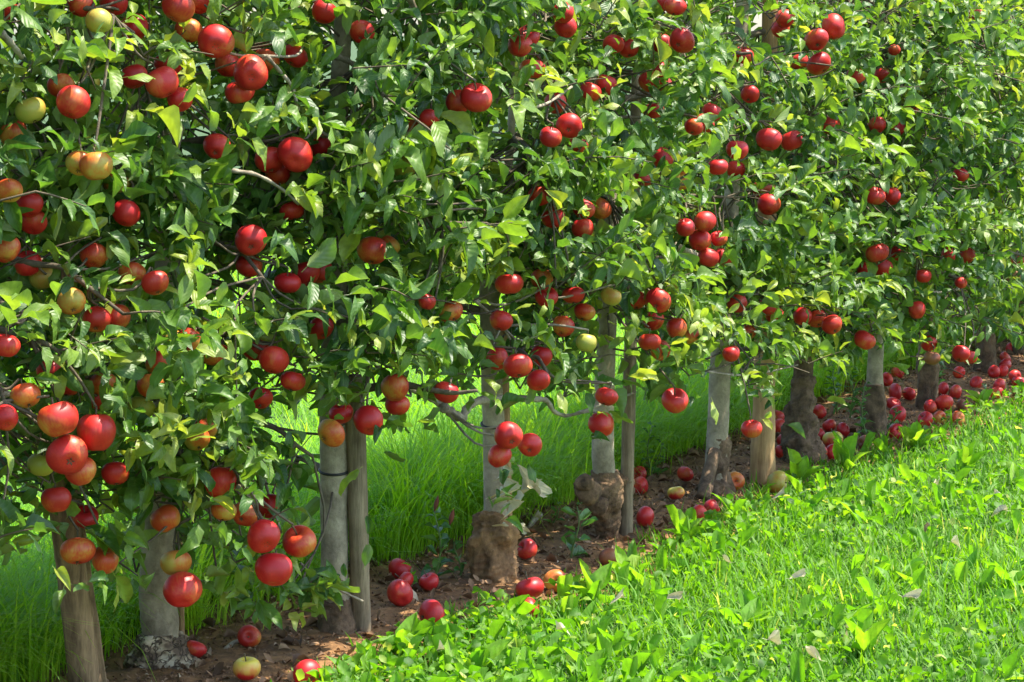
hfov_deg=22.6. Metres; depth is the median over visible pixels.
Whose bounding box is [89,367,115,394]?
apple
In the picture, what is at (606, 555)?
fallen apple
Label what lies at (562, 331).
apple
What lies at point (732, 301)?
apple
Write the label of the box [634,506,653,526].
fallen apple
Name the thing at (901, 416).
fallen apple
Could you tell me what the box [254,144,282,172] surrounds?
apple
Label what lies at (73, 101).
apple
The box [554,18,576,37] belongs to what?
apple
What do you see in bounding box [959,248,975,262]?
apple
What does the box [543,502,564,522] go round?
weed plant
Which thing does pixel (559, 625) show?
fallen leaf
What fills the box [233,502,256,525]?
apple
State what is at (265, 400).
apple
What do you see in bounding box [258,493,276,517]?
apple
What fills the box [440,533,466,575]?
weed plant
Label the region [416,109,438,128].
apple
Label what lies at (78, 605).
wooden post
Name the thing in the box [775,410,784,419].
fallen apple
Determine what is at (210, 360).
apple
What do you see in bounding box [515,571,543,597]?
fallen apple
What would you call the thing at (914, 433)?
dandelion plant
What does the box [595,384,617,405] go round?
apple
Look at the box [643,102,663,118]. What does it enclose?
apple
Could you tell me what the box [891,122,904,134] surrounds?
apple
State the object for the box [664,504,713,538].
dandelion plant
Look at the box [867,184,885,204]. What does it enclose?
apple
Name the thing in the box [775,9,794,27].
apple
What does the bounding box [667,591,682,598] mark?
fallen leaf
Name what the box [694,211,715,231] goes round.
apple
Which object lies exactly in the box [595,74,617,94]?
apple
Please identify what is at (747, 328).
apple
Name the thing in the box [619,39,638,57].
apple
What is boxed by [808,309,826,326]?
apple
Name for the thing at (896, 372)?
fallen apple
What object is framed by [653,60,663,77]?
apple
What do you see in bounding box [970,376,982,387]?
fallen apple
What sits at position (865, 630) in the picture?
dandelion plant
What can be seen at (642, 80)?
apple
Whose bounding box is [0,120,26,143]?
apple
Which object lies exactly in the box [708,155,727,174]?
apple
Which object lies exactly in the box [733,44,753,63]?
apple
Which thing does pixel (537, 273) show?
apple
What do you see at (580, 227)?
apple
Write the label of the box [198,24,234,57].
apple
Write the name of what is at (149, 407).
apple
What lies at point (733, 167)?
apple
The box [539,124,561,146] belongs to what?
apple
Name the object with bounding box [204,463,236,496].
apple
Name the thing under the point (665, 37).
apple
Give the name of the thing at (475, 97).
apple
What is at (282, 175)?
apple
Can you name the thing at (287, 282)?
apple
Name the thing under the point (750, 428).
apple
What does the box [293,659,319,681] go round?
fallen apple
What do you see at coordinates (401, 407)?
apple
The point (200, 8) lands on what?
apple
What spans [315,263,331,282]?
apple
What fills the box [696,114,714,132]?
apple
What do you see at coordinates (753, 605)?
dandelion plant
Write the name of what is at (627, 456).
wooden stake
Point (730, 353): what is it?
apple
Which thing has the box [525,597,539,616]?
fallen apple
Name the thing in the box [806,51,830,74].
apple
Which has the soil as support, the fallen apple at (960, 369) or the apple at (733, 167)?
the fallen apple at (960, 369)
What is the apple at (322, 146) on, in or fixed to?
hanging from the apple tree at (196, 392)
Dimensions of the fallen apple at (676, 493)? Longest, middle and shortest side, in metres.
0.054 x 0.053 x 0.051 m
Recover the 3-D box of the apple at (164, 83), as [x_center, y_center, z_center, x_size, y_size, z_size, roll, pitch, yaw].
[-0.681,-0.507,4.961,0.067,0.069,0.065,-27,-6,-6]
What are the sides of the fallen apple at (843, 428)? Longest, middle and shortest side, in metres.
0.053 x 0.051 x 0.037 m
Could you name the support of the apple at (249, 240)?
hanging from the apple tree at (440, 236)
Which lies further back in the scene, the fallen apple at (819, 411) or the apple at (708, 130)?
the fallen apple at (819, 411)
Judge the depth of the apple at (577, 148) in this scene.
6.16 m
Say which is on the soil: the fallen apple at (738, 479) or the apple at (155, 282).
the fallen apple at (738, 479)
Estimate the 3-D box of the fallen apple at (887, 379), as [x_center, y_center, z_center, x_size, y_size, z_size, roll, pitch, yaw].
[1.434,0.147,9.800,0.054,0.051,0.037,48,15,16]
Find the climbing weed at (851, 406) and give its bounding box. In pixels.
[842,359,860,417]
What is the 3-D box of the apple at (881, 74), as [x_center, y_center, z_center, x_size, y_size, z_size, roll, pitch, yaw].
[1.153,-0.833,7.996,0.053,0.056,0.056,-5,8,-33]
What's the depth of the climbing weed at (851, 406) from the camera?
9.02 m
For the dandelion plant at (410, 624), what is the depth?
5.71 m
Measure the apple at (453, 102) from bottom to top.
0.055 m
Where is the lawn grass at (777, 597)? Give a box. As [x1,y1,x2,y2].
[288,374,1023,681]
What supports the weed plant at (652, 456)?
on the soil
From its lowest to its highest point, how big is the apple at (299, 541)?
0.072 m
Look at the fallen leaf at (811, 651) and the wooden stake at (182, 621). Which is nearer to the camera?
the fallen leaf at (811, 651)
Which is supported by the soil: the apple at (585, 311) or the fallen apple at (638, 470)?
the fallen apple at (638, 470)
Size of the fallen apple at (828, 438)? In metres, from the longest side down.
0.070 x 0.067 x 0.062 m
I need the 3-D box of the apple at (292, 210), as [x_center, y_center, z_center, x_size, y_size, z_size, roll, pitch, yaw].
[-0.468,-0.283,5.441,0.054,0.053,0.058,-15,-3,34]
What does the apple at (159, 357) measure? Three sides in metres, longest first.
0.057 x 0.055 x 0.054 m
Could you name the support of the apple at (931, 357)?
hanging from the apple tree at (875, 405)
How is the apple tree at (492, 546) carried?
on the soil
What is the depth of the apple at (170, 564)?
5.32 m
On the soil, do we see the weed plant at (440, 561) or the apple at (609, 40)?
the weed plant at (440, 561)
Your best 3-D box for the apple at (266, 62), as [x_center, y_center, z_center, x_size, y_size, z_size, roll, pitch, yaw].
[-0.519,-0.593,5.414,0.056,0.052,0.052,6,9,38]
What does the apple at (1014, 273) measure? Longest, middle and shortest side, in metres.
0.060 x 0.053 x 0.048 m
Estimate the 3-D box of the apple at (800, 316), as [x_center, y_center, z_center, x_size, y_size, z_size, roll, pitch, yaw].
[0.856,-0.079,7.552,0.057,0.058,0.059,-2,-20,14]
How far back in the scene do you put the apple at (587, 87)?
6.19 m
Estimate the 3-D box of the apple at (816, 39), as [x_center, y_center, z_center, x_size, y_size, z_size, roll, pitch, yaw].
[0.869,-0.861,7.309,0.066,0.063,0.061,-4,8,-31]
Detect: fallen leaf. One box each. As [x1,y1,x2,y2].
[437,640,444,651]
[533,509,542,521]
[555,620,570,635]
[610,587,625,603]
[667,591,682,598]
[722,554,733,562]
[763,630,780,644]
[772,486,787,498]
[786,568,805,578]
[805,645,821,660]
[902,589,921,597]
[924,521,929,531]
[948,534,959,547]
[991,505,1007,516]
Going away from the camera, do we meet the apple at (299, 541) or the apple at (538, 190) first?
the apple at (299, 541)
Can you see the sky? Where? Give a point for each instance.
(758, 20)
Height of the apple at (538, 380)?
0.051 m
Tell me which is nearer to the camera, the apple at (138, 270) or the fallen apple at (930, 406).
the apple at (138, 270)
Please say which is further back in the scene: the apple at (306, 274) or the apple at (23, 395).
the apple at (306, 274)
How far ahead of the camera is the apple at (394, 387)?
5.61 m
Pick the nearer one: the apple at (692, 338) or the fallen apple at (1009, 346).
the apple at (692, 338)
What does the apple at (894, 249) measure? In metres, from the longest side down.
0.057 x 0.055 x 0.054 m
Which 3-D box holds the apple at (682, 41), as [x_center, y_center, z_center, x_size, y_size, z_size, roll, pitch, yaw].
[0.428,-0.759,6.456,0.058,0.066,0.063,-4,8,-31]
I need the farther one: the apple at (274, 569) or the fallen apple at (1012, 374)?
the fallen apple at (1012, 374)
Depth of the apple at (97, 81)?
4.95 m
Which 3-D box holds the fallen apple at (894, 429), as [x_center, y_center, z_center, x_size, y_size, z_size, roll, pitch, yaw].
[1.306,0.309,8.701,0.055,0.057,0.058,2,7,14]
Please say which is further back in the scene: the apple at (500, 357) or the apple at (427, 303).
the apple at (500, 357)
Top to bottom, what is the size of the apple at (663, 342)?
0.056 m
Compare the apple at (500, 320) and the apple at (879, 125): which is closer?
the apple at (500, 320)
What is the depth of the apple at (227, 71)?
5.32 m
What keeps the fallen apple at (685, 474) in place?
on the soil
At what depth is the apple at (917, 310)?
8.13 m
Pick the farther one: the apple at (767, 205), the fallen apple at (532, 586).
the apple at (767, 205)
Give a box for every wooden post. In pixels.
[49,472,106,681]
[346,374,370,632]
[749,0,777,485]
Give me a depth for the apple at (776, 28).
7.46 m
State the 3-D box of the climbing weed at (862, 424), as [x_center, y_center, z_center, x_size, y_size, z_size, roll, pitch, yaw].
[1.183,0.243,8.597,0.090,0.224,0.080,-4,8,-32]
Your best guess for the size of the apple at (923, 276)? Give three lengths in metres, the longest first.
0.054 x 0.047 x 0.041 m
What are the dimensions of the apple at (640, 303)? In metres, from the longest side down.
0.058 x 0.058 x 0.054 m
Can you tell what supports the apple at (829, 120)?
hanging from the apple tree at (880, 315)
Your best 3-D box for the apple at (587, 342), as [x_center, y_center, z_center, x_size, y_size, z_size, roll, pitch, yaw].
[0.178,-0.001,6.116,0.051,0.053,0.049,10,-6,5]
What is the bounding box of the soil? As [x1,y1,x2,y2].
[20,334,1023,681]
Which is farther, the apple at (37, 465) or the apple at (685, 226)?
the apple at (685, 226)
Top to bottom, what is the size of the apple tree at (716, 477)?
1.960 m
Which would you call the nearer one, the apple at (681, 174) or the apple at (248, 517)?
the apple at (248, 517)
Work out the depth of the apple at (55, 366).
4.92 m
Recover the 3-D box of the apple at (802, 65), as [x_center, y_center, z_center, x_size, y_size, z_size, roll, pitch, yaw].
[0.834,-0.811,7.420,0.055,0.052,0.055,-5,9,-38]
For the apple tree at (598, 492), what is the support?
on the soil
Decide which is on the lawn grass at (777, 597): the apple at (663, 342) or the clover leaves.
the clover leaves
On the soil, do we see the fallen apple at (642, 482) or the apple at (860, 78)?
the fallen apple at (642, 482)
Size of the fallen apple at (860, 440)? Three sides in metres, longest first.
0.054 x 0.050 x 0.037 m
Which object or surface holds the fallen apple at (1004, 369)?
on the soil
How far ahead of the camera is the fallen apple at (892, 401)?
9.27 m
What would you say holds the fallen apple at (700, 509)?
on the soil
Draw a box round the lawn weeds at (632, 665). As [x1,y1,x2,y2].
[317,385,1023,681]
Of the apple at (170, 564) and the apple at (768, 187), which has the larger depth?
the apple at (768, 187)
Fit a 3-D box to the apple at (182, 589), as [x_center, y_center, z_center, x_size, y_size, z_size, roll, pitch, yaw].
[-0.682,0.514,5.299,0.082,0.073,0.074,0,7,-4]
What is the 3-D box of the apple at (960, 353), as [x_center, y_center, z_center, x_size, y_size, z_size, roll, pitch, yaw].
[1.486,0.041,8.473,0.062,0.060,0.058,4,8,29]
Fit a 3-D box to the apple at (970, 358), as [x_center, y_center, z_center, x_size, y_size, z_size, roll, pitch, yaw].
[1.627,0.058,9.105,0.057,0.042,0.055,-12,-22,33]
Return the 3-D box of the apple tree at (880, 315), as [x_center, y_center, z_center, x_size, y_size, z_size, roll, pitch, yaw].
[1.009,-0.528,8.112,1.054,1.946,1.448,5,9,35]
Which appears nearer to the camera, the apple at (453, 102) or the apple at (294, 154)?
the apple at (294, 154)
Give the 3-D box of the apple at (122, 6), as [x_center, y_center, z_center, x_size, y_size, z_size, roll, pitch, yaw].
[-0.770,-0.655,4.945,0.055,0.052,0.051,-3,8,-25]
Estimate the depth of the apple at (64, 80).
4.81 m
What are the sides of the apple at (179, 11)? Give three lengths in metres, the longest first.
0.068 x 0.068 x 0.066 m
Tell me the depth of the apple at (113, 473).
5.09 m
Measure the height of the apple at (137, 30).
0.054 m
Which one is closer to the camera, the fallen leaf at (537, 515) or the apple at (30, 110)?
the apple at (30, 110)
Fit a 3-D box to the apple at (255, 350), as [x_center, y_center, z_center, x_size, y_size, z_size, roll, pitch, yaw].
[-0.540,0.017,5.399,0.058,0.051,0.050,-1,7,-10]
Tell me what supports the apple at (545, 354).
hanging from the apple tree at (492, 546)
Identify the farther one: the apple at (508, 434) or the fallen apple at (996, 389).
the fallen apple at (996, 389)
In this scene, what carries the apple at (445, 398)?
hanging from the apple tree at (440, 236)
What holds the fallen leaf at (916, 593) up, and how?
on the lawn grass at (777, 597)
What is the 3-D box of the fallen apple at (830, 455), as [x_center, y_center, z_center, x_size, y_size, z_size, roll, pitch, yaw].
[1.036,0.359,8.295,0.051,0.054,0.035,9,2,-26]
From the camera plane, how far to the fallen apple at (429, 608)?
5.92 m
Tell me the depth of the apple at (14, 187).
4.68 m
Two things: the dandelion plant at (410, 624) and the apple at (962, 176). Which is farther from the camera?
the apple at (962, 176)
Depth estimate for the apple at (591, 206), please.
6.23 m
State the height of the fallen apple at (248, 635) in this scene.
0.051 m
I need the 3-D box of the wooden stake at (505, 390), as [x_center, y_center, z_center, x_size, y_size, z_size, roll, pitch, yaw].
[-0.012,0.303,6.526,0.022,0.703,0.057,3,8,26]
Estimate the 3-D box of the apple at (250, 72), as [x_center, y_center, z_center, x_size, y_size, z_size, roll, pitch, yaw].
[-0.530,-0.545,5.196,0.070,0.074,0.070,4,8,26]
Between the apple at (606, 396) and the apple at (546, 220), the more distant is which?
the apple at (606, 396)
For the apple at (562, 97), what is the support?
hanging from the apple tree at (492, 546)
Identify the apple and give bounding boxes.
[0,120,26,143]
[0,177,22,201]
[0,238,20,262]
[0,328,20,356]
[0,404,17,430]
[5,4,16,19]
[10,378,40,407]
[13,246,41,275]
[15,93,45,123]
[16,189,43,216]
[22,211,47,234]
[27,452,52,475]
[29,268,52,288]
[36,361,60,374]
[37,397,78,436]
[40,482,71,512]
[45,435,87,474]
[47,70,74,96]
[53,384,76,396]
[56,82,90,118]
[57,288,85,314]
[60,531,95,564]
[65,151,86,175]
[65,457,96,485]
[67,0,95,16]
[71,504,98,528]
[75,72,99,93]
[77,406,115,450]
[79,147,112,179]
[79,243,107,267]
[81,392,101,409]
[82,305,111,331]
[85,7,112,32]
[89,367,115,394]
[92,547,118,573]
[99,0,127,14]
[101,457,128,484]
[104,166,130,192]
[110,301,130,326]
[112,199,140,226]
[118,261,145,284]
[121,13,147,38]
[122,61,147,88]
[127,396,155,416]
[137,372,163,396]
[141,267,168,294]
[145,64,178,97]
[145,348,166,372]
[150,502,179,532]
[154,49,181,73]
[160,545,191,574]
[161,0,194,22]
[163,572,202,606]
[167,87,192,111]
[174,19,201,42]
[180,328,200,351]
[184,431,209,449]
[187,636,206,657]
[193,0,208,13]
[195,418,216,435]
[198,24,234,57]
[203,133,230,158]
[203,344,227,364]
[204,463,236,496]
[211,504,236,520]
[215,54,238,76]
[225,82,254,103]
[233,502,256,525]
[233,653,260,680]
[234,54,267,90]
[235,224,266,255]
[236,255,262,276]
[237,625,260,646]
[243,339,268,360]
[247,519,280,552]
[248,384,272,408]
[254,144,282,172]
[255,48,279,72]
[255,550,292,585]
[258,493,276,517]
[259,343,288,373]
[265,166,290,184]
[274,267,300,293]
[277,137,312,171]
[279,201,303,219]
[280,366,305,390]
[282,525,316,557]
[284,44,307,67]
[290,262,319,285]
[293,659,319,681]
[309,317,333,339]
[311,134,330,155]
[312,0,334,23]
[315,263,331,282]
[317,419,344,446]
[328,400,352,423]
[349,20,374,43]
[353,404,382,434]
[357,233,385,263]
[381,234,399,252]
[381,374,408,400]
[385,397,409,414]
[387,579,412,606]
[388,558,411,579]
[394,156,415,175]
[395,572,413,585]
[407,114,416,130]
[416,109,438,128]
[418,291,435,309]
[419,570,438,590]
[419,599,444,621]
[434,381,458,402]
[438,301,462,321]
[446,89,466,110]
[460,82,491,111]
[486,347,507,369]
[488,444,511,467]
[490,308,512,330]
[494,421,522,448]
[495,274,523,294]
[503,349,532,377]
[508,31,531,56]
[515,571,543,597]
[517,538,536,559]
[518,433,541,456]
[519,25,539,43]
[519,55,545,78]
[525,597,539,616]
[526,368,549,390]
[528,185,550,205]
[530,268,552,287]
[530,344,552,365]
[535,287,557,306]
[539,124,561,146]
[541,205,564,227]
[543,569,565,591]
[544,92,565,113]
[552,1,573,23]
[553,316,574,336]
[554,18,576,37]
[556,113,581,137]
[562,287,584,303]
[568,138,587,151]
[571,215,593,236]
[573,199,594,218]
[574,301,595,320]
[576,331,596,351]
[580,80,600,100]
[588,411,613,435]
[593,197,611,218]
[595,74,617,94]
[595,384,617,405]
[599,548,616,564]
[601,286,621,305]
[603,32,623,53]
[607,572,614,585]
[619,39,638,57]
[630,291,645,308]
[633,173,650,185]
[634,466,646,478]
[634,476,647,494]
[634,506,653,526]
[638,69,659,91]
[638,328,660,350]
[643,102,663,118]
[643,312,663,330]
[645,288,670,312]
[650,340,670,360]
[652,34,670,52]
[652,147,673,166]
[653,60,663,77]
[657,0,665,10]
[661,387,687,412]
[664,0,686,15]
[666,315,686,337]
[667,482,684,499]
[669,27,694,52]
[676,172,686,189]
[676,216,694,236]
[677,465,693,481]
[684,117,702,134]
[685,328,699,343]
[688,230,711,250]
[693,505,706,521]
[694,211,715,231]
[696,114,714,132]
[698,245,718,266]
[702,102,720,121]
[704,499,721,515]
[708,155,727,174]
[710,228,727,245]
[715,248,731,266]
[722,343,739,361]
[726,135,748,158]
[727,160,745,176]
[727,294,746,312]
[730,471,744,490]
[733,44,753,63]
[741,85,759,102]
[741,416,761,437]
[743,324,755,338]
[753,182,774,196]
[756,127,781,150]
[756,300,775,315]
[757,194,780,214]
[765,309,783,321]
[766,470,790,492]
[771,22,789,37]
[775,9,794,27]
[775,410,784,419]
[775,419,784,432]
[775,445,782,457]
[777,434,780,444]
[781,130,802,150]
[791,54,808,68]
[793,305,811,324]
[804,28,828,50]
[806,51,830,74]
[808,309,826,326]
[813,404,826,418]
[818,428,824,440]
[821,314,841,334]
[822,13,844,39]
[822,115,839,133]
[822,419,835,431]
[822,428,842,446]
[826,444,834,459]
[837,422,849,436]
[846,69,864,83]
[854,329,875,349]
[857,262,867,272]
[857,435,865,448]
[865,240,888,262]
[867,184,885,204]
[868,117,885,132]
[873,68,889,82]
[875,259,892,274]
[883,372,892,385]
[884,187,900,204]
[886,397,900,408]
[888,44,900,54]
[888,383,905,399]
[888,423,902,440]
[889,246,903,260]
[889,405,905,423]
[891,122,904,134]
[891,367,903,377]
[902,387,915,399]
[904,106,918,115]
[908,301,925,318]
[915,270,931,282]
[917,411,932,426]
[921,335,936,350]
[923,348,939,364]
[924,400,936,412]
[933,411,945,423]
[934,393,952,410]
[938,382,948,394]
[941,247,954,259]
[949,385,961,398]
[952,344,969,361]
[952,411,964,425]
[953,166,968,182]
[953,366,964,377]
[954,277,966,287]
[956,399,966,410]
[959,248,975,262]
[964,351,977,363]
[969,9,981,19]
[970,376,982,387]
[988,365,999,377]
[990,387,1002,398]
[993,378,1005,389]
[999,359,1011,368]
[999,364,1008,376]
[1000,352,1010,360]
[1005,342,1012,351]
[1006,271,1020,280]
[1008,370,1020,380]
[1012,376,1023,385]
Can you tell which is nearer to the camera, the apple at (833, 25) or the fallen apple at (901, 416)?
the apple at (833, 25)
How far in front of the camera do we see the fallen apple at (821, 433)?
8.51 m
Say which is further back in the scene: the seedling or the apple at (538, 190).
the seedling
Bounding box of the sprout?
[401,562,417,583]
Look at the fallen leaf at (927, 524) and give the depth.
6.90 m
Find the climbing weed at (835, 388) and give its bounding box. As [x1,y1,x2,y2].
[824,364,846,413]
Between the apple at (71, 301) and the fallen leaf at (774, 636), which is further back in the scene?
the fallen leaf at (774, 636)
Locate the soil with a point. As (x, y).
(280, 658)
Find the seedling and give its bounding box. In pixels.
[561,502,597,557]
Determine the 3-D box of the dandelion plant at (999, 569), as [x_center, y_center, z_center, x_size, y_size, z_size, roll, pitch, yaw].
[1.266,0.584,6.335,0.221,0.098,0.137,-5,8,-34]
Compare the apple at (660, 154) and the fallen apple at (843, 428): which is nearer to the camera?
the apple at (660, 154)
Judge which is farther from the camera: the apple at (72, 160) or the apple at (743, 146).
the apple at (743, 146)
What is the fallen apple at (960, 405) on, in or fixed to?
on the soil
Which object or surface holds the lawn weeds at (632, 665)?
on the lawn grass at (777, 597)
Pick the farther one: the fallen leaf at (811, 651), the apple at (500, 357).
the apple at (500, 357)
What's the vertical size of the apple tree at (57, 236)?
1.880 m
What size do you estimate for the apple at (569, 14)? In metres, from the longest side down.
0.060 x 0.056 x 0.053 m
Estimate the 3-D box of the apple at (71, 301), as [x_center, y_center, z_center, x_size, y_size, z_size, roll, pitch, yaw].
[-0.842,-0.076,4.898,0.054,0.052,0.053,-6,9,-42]
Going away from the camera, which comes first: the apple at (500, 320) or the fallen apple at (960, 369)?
the apple at (500, 320)
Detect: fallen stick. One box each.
[223,639,238,648]
[527,511,542,527]
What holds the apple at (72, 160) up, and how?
hanging from the apple tree at (57, 236)
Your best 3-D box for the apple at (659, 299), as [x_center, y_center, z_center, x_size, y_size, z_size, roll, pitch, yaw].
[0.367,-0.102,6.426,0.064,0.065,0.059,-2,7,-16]
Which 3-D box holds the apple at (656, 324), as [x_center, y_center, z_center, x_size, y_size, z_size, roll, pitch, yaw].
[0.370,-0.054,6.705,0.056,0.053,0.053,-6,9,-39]
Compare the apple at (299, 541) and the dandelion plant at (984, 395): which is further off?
the dandelion plant at (984, 395)
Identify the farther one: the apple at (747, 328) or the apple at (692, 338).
the apple at (747, 328)
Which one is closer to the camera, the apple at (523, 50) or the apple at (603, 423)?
the apple at (523, 50)
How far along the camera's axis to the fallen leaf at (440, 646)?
5.53 m
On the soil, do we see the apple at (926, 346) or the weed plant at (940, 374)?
the weed plant at (940, 374)
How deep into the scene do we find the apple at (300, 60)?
5.39 m
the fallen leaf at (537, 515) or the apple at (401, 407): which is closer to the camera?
the apple at (401, 407)
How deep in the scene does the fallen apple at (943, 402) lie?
9.24 m
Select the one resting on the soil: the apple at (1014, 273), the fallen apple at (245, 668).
the fallen apple at (245, 668)
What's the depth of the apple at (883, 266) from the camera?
8.07 m
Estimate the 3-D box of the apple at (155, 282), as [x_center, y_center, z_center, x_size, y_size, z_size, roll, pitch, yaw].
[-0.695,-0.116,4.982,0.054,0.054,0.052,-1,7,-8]
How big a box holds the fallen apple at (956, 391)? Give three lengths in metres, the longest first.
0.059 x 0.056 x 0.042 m
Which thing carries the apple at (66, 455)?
hanging from the apple tree at (196, 392)
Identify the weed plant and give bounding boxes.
[420,495,454,577]
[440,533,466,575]
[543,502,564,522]
[638,421,660,474]
[650,439,667,474]
[886,408,901,429]
[938,361,945,384]
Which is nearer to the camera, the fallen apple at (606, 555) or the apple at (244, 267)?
the apple at (244, 267)
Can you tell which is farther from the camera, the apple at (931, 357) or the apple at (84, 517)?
the apple at (931, 357)
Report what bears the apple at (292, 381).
hanging from the apple tree at (196, 392)
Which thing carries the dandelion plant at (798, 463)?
on the soil
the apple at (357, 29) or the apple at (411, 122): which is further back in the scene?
the apple at (411, 122)
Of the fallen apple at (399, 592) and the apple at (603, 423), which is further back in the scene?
the apple at (603, 423)
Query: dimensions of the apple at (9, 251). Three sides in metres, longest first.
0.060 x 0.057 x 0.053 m
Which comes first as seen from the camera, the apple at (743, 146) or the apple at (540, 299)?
the apple at (540, 299)
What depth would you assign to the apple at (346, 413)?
5.57 m
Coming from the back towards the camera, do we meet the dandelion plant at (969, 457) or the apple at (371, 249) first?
the dandelion plant at (969, 457)
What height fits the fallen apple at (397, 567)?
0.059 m
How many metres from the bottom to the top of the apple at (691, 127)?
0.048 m
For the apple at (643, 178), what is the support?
hanging from the apple tree at (598, 492)
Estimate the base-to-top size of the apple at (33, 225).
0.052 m
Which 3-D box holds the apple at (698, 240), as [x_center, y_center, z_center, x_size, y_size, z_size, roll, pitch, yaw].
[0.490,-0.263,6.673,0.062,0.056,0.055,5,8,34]
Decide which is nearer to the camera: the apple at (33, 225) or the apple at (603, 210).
the apple at (33, 225)
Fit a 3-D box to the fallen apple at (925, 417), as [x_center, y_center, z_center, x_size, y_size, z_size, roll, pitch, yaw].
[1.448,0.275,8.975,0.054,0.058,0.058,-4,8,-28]
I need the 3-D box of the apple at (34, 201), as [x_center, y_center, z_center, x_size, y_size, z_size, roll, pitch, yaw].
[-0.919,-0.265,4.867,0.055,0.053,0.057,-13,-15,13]
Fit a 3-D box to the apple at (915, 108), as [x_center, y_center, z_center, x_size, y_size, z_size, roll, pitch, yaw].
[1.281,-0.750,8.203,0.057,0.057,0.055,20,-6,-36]
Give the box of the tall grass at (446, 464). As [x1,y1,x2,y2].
[0,192,1013,681]
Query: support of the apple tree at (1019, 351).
on the soil
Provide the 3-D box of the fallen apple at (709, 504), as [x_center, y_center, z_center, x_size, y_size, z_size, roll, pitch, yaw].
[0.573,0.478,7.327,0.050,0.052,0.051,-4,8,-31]
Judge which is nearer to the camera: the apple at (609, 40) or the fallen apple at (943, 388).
the apple at (609, 40)
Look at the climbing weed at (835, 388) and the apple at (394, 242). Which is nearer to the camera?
the apple at (394, 242)
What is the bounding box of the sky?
[14,1,781,35]
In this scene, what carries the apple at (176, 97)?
hanging from the apple tree at (196, 392)
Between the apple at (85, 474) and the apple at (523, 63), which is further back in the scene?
the apple at (523, 63)
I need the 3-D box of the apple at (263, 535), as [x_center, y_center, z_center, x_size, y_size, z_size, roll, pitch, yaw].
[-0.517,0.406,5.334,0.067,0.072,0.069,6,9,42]
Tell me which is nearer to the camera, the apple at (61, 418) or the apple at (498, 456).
the apple at (61, 418)
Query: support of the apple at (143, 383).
hanging from the apple tree at (196, 392)
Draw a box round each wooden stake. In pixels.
[176,534,184,633]
[500,331,511,515]
[619,75,640,535]
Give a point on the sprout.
(414, 576)
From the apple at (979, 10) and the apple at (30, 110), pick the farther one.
the apple at (979, 10)
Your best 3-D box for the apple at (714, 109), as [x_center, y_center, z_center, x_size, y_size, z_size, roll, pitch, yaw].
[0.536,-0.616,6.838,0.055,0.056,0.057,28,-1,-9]
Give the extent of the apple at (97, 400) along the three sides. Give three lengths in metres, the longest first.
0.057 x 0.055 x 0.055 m
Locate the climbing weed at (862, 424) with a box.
[852,381,875,438]
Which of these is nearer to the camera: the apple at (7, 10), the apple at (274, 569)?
the apple at (7, 10)
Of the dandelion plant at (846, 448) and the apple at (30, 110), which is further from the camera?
the dandelion plant at (846, 448)
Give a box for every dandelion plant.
[370,612,434,653]
[419,614,449,625]
[457,638,512,666]
[545,559,632,605]
[560,595,580,618]
[608,545,658,584]
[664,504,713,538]
[711,493,760,525]
[718,597,779,630]
[784,447,826,480]
[832,431,871,472]
[843,607,890,656]
[898,421,940,448]
[943,439,986,466]
[962,388,993,405]
[981,559,1023,588]
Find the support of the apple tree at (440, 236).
on the soil
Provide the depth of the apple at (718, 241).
6.70 m
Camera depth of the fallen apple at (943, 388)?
9.62 m
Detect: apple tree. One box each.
[0,0,287,611]
[0,0,568,669]
[0,0,650,634]
[260,0,800,583]
[432,0,871,539]
[504,0,975,500]
[652,0,1023,464]
[739,0,1023,438]
[834,0,1023,410]
[909,0,1023,373]
[935,89,1023,355]
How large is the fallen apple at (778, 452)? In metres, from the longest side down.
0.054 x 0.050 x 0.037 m
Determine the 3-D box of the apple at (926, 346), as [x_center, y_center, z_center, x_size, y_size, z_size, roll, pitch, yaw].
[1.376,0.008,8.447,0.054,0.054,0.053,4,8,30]
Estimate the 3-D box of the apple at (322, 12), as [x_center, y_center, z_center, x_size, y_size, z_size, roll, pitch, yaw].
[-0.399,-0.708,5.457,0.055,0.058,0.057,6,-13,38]
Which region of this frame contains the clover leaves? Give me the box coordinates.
[270,379,1023,681]
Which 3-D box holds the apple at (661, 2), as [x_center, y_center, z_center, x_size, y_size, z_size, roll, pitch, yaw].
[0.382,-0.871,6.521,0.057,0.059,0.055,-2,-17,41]
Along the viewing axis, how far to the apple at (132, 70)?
4.99 m
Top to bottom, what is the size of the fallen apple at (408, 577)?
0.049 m
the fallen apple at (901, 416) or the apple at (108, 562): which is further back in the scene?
the fallen apple at (901, 416)
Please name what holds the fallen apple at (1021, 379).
on the soil
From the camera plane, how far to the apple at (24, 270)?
4.93 m
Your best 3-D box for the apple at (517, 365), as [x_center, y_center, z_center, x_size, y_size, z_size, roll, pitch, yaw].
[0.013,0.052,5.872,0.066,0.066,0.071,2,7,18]
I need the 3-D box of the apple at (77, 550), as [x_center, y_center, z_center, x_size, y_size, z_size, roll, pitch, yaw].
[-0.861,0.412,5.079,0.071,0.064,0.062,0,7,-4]
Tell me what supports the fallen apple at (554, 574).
on the soil
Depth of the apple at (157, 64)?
5.16 m
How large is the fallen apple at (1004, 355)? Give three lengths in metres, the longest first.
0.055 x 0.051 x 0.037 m
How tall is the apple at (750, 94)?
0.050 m

